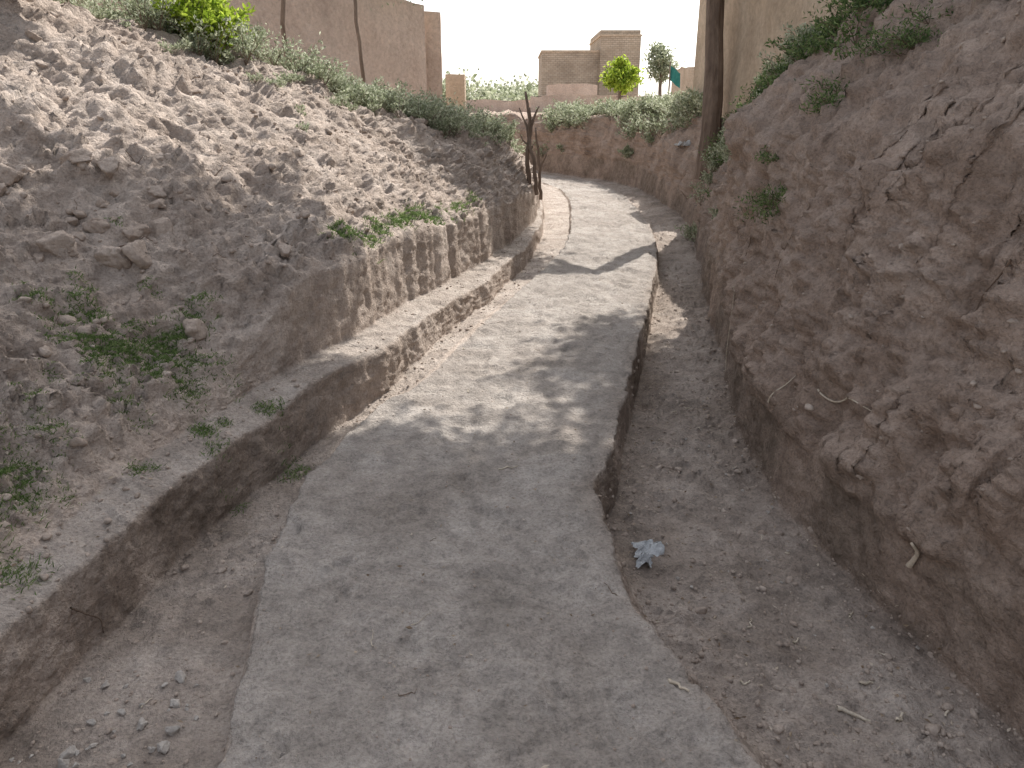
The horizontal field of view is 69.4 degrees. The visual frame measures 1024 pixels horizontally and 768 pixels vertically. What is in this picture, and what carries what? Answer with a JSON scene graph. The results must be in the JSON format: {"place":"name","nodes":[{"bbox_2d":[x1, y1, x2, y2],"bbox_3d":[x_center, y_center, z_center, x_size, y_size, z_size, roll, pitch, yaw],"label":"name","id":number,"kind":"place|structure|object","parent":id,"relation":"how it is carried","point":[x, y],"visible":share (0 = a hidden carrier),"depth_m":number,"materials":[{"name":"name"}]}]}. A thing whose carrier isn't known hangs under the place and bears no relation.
{"place":"outdoors","nodes":[
{"label":"outdoors","id":0,"kind":"place"},
{"bbox_2d":[0,0,1023,767],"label":"ground","id":1,"kind":"structure","parent":0,"point":[956,592],"depth_m":3.21,"materials":[{"name":"soil"}]},
{"bbox_2d":[0,380,82,600],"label":"grass patch","id":2,"kind":"object","parent":1,"relation":"on","point":[6,470],"visible":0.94,"depth_m":2.63,"materials":[{"name":"green plant"}]},
{"bbox_2d":[70,607,103,632],"bbox_3d":[-1.424,0.790,2.479,0.014,0.174,0.104,6,21,14],"label":"root","id":3,"kind":"object","parent":1,"relation":"on","point":[74,609],"visible":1,"depth_m":2.48,"materials":[{"name":"brown plant"}]},
{"bbox_2d":[9,350,167,476],"bbox_3d":[-1.683,0.153,2.937,0.502,0.440,0.560,6,21,15],"label":"grass patch","id":4,"kind":"object","parent":1,"relation":"on","point":[133,465],"visible":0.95,"depth_m":3.02,"materials":[{"name":"green plant"}]},
{"bbox_2d":[9,213,313,516],"bbox_3d":[-1.567,-0.129,3.513,1.199,1.213,1.134,0,20,0],"label":"grass patch","id":5,"kind":"object","parent":1,"relation":"on","point":[92,337],"visible":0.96,"depth_m":3.40,"materials":[{"name":"green plant"}]},
{"bbox_2d":[150,0,258,60],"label":"bush","id":6,"kind":"object","parent":1,"relation":"on","point":[212,12],"visible":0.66,"depth_m":6.02,"materials":[{"name":"green plant"}]},
{"bbox_2d":[54,0,373,131],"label":"weeds","id":7,"kind":"object","parent":1,"relation":"on","point":[284,79],"visible":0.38,"depth_m":5.88,"materials":[{"name":"green plant"}]},
{"bbox_2d":[0,29,468,340],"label":"earth clods","id":8,"kind":"object","parent":1,"relation":"on","point":[119,258],"visible":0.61,"depth_m":3.73,"materials":[{"name":"soil"}]},
{"bbox_2d":[65,0,442,100],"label":"mud house","id":9,"kind":"structure","parent":1,"relation":"on","point":[401,41],"depth_m":13.89,"materials":[{"name":"pink paint"}]},
{"bbox_2d":[280,0,288,67],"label":"wooden post","id":10,"kind":"object","parent":1,"relation":"on","point":[282,16],"visible":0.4,"depth_m":9.81,"materials":[{"name":"brown wood"}]},
{"bbox_2d":[48,0,525,156],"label":"weeds","id":11,"kind":"object","parent":1,"relation":"on","point":[439,109],"visible":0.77,"depth_m":7.05,"materials":[{"name":"green plant"}]},
{"bbox_2d":[353,0,364,84],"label":"wooden post","id":12,"kind":"object","parent":1,"relation":"on","point":[359,41],"visible":0.66,"depth_m":10.55,"materials":[{"name":"brown wood"}]},
{"bbox_2d":[318,188,481,263],"bbox_3d":[-0.744,-1.281,5.926,0.327,0.418,3.005,5,21,14],"label":"grass patch","id":13,"kind":"object","parent":1,"relation":"on","point":[402,216],"visible":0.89,"depth_m":5.51,"materials":[{"name":"green plant"}]},
{"bbox_2d":[445,74,465,109],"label":"mud pillar","id":14,"kind":"structure","parent":1,"relation":"on","point":[456,83],"depth_m":19.50,"materials":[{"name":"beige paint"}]},
{"bbox_2d":[8,348,919,767],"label":"pebbles","id":15,"kind":"object","parent":1,"relation":"on","point":[74,750],"visible":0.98,"depth_m":2.20,"materials":[{"name":"stone"}]},
{"bbox_2d":[444,99,529,112],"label":"mud wall","id":16,"kind":"structure","parent":1,"relation":"on","point":[502,105],"depth_m":37.44,"materials":[{"name":"pink paint"}]},
{"bbox_2d":[442,68,537,100],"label":"distant trees","id":17,"kind":"object","parent":1,"relation":"on","point":[503,93],"visible":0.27,"depth_m":59.46,"materials":[{"name":"green plant"}]},
{"bbox_2d":[0,0,1023,767],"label":"dirt clods","id":18,"kind":"object","parent":1,"relation":"on","point":[936,730],"visible":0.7,"depth_m":3.05,"materials":[{"name":"soil"}]},
{"bbox_2d":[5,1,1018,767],"bbox_3d":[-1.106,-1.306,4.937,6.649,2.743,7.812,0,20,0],"label":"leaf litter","id":19,"kind":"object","parent":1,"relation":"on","point":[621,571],"visible":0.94,"depth_m":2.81,"materials":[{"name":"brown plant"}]},
{"bbox_2d":[519,91,538,184],"bbox_3d":[0.228,-3.235,9.900,0.274,1.274,0.080,-4,21,-10],"label":"dead branch","id":20,"kind":"object","parent":1,"relation":"on","point":[527,164],"visible":0.83,"depth_m":9.86,"materials":[{"name":"brown wood"}]},
{"bbox_2d":[520,107,538,194],"bbox_3d":[0.237,-3.092,9.859,0.255,1.115,0.078,4,21,9],"label":"dead branch","id":21,"kind":"object","parent":1,"relation":"on","point":[529,145],"visible":1,"depth_m":9.84,"materials":[{"name":"brown wood"}]},
{"bbox_2d":[535,128,546,199],"bbox_3d":[0.393,-3.026,10.182,0.176,0.953,0.073,0,20,0],"label":"dead branch","id":22,"kind":"object","parent":1,"relation":"on","point":[539,177],"visible":0.99,"depth_m":10.18,"materials":[{"name":"brown wood"}]},
{"bbox_2d":[530,83,645,112],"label":"mud wall","id":23,"kind":"structure","parent":1,"relation":"on","point":[572,93],"depth_m":35.56,"materials":[{"name":"pink paint"}]},
{"bbox_2d":[538,30,641,96],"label":"brick house","id":24,"kind":"structure","parent":1,"relation":"on","point":[570,66],"depth_m":43.11,"materials":[{"name":"beige brick"}]},
{"bbox_2d":[525,85,702,158],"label":"weeds","id":25,"kind":"object","parent":1,"relation":"on","point":[686,106],"visible":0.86,"depth_m":16.05,"materials":[{"name":"green plant"}]},
{"bbox_2d":[598,54,648,99],"bbox_3d":[4.824,-13.367,33.297,1.781,2.795,2.015,-15,25,-35],"label":"tree","id":26,"kind":"object","parent":1,"relation":"on","point":[620,77],"visible":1,"depth_m":32.97,"materials":[{"name":"green plant"}]},
{"bbox_2d":[634,551,652,568],"bbox_3d":[0.562,0.739,3.133,0.083,0.046,0.105,0,20,0],"label":"crumpled rag","id":27,"kind":"object","parent":1,"relation":"on","point":[643,557],"visible":1,"depth_m":3.14,"materials":[{"name":"fabric"}]},
{"bbox_2d":[631,539,664,556],"bbox_3d":[0.597,0.704,3.227,0.138,0.050,0.121,0,20,0],"label":"crumpled rag","id":28,"kind":"object","parent":1,"relation":"on","point":[656,549],"visible":0.94,"depth_m":3.22,"materials":[{"name":"fabric"}]},
{"bbox_2d":[640,40,686,100],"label":"poplar tree","id":29,"kind":"object","parent":1,"relation":"on","point":[658,66],"visible":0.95,"depth_m":40.17,"materials":[{"name":"green plant"}]},
{"bbox_2d":[667,678,689,691],"bbox_3d":[0.487,0.886,2.171,0.018,0.024,0.078,-13,24,-31],"label":"twig","id":30,"kind":"object","parent":1,"relation":"on","point":[670,680],"visible":1,"depth_m":2.18,"materials":[{"name":"beige wood"}]},
{"bbox_2d":[671,67,693,95],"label":"mud house","id":31,"kind":"structure","parent":1,"relation":"on","point":[686,76],"depth_m":28.31,"materials":[{"name":"beige paint"}]},
{"bbox_2d":[674,140,690,145],"bbox_3d":[2.912,-4.119,12.559,0.303,0.152,0.244,0,20,0],"label":"crumpled rag","id":32,"kind":"object","parent":1,"relation":"on","point":[687,143],"visible":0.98,"depth_m":12.52,"materials":[{"name":"fabric"}]},
{"bbox_2d":[693,0,705,96],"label":"mud house","id":33,"kind":"structure","parent":1,"relation":"on","point":[699,71],"depth_m":13.59,"materials":[{"name":"beige paint"}]},
{"bbox_2d":[693,0,724,179],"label":"wooden pole","id":34,"kind":"object","parent":1,"relation":"on","point":[712,104],"visible":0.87,"depth_m":10.29,"materials":[{"name":"brown plant"}]},
{"bbox_2d":[708,121,731,158],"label":"weeds","id":35,"kind":"object","parent":1,"relation":"on","point":[724,152],"visible":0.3,"depth_m":6.62,"materials":[{"name":"green plant"}]},
{"bbox_2d":[725,290,734,370],"bbox_3d":[1.559,-0.392,5.309,0.016,0.638,0.062,0,20,0],"label":"twig","id":36,"kind":"object","parent":1,"relation":"on","point":[728,334],"visible":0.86,"depth_m":5.33,"materials":[{"name":"brown wood"}]},
{"bbox_2d":[727,181,787,223],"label":"weeds","id":37,"kind":"object","parent":1,"relation":"on","point":[761,201],"visible":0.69,"depth_m":4.83,"materials":[{"name":"green plant"}]},
{"bbox_2d":[752,145,778,163],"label":"weeds","id":38,"kind":"object","parent":1,"relation":"on","point":[766,156],"visible":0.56,"depth_m":4.94,"materials":[{"name":"green plant"}]},
{"bbox_2d":[767,375,795,402],"bbox_3d":[1.371,0.021,3.730,0.144,0.162,0.031,0,20,0],"label":"root","id":39,"kind":"object","parent":1,"relation":"on","point":[778,389],"visible":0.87,"depth_m":3.71,"materials":[{"name":"beige wood"}]},
{"bbox_2d":[675,0,893,242],"bbox_3d":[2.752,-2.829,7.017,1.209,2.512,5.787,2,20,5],"label":"weeds","id":40,"kind":"object","parent":1,"relation":"on","point":[810,44],"visible":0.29,"depth_m":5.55,"materials":[{"name":"green plant"}]},
{"bbox_2d":[722,0,852,118],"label":"mud house","id":41,"kind":"structure","parent":1,"relation":"on","point":[751,27],"depth_m":9.71,"materials":[{"name":"beige paint"}]},
{"bbox_2d":[775,191,817,277],"bbox_3d":[1.605,-0.840,4.120,0.220,0.502,0.052,-5,21,-14],"label":"root","id":42,"kind":"object","parent":1,"relation":"on","point":[790,237],"visible":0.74,"depth_m":4.09,"materials":[{"name":"brown wood"}]},
{"bbox_2d":[794,70,849,113],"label":"weeds","id":43,"kind":"object","parent":1,"relation":"on","point":[829,99],"visible":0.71,"depth_m":4.41,"materials":[{"name":"green plant"}]},
{"bbox_2d":[817,389,871,410],"bbox_3d":[1.447,0.073,3.228,0.061,0.103,0.408,-1,20,-4],"label":"root","id":44,"kind":"object","parent":1,"relation":"on","point":[825,397],"visible":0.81,"depth_m":3.32,"materials":[{"name":"beige wood"}]},
{"bbox_2d":[836,705,870,721],"bbox_3d":[1.098,1.059,2.379,0.105,0.020,0.020,11,23,27],"label":"twig","id":45,"kind":"object","parent":1,"relation":"on","point":[843,709],"visible":1,"depth_m":2.38,"materials":[{"name":"beige wood"}]},
{"bbox_2d":[859,681,873,685],"bbox_3d":[1.202,1.014,2.511,0.054,0.012,0.016,-5,21,-12],"label":"twig","id":46,"kind":"object","parent":1,"relation":"on","point":[865,683],"visible":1,"depth_m":2.51,"materials":[{"name":"beige wood"}]},
{"bbox_2d":[841,0,953,62],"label":"weeds","id":47,"kind":"object","parent":1,"relation":"on","point":[908,41],"visible":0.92,"depth_m":4.07,"materials":[{"name":"green plant"}]},
{"bbox_2d":[895,712,903,722],"bbox_3d":[1.239,1.064,2.362,0.022,0.016,0.051,13,24,31],"label":"twig","id":48,"kind":"object","parent":1,"relation":"on","point":[899,719],"visible":1,"depth_m":2.35,"materials":[{"name":"beige wood"}]},
{"bbox_2d":[905,542,919,567],"bbox_3d":[1.462,0.624,2.693,0.038,0.129,0.068,12,24,30],"label":"root","id":49,"kind":"object","parent":1,"relation":"on","point":[910,563],"visible":1,"depth_m":2.69,"materials":[{"name":"beige wood"}]},
{"bbox_2d":[975,259,1011,310],"bbox_3d":[1.759,-0.323,2.726,0.063,0.303,0.139,0,20,0],"label":"root","id":50,"kind":"object","parent":1,"relation":"on","point":[1001,273],"visible":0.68,"depth_m":2.74,"materials":[{"name":"brown wood"}]},
{"bbox_2d":[407,0,699,97],"label":"sky","id":51,"kind":"structure","parent":0,"point":[505,39],"materials":[{"name":"white"}]},
{"bbox_2d":[668,62,679,90],"bbox_3d":[5.886,-10.671,26.972,0.428,2.001,0.120,0,20,0],"label":"cloth flag","id":52,"kind":"object","parent":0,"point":[674,75],"visible":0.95,"depth_m":26.80,"materials":[{"name":"teal fabric"}]}
]}

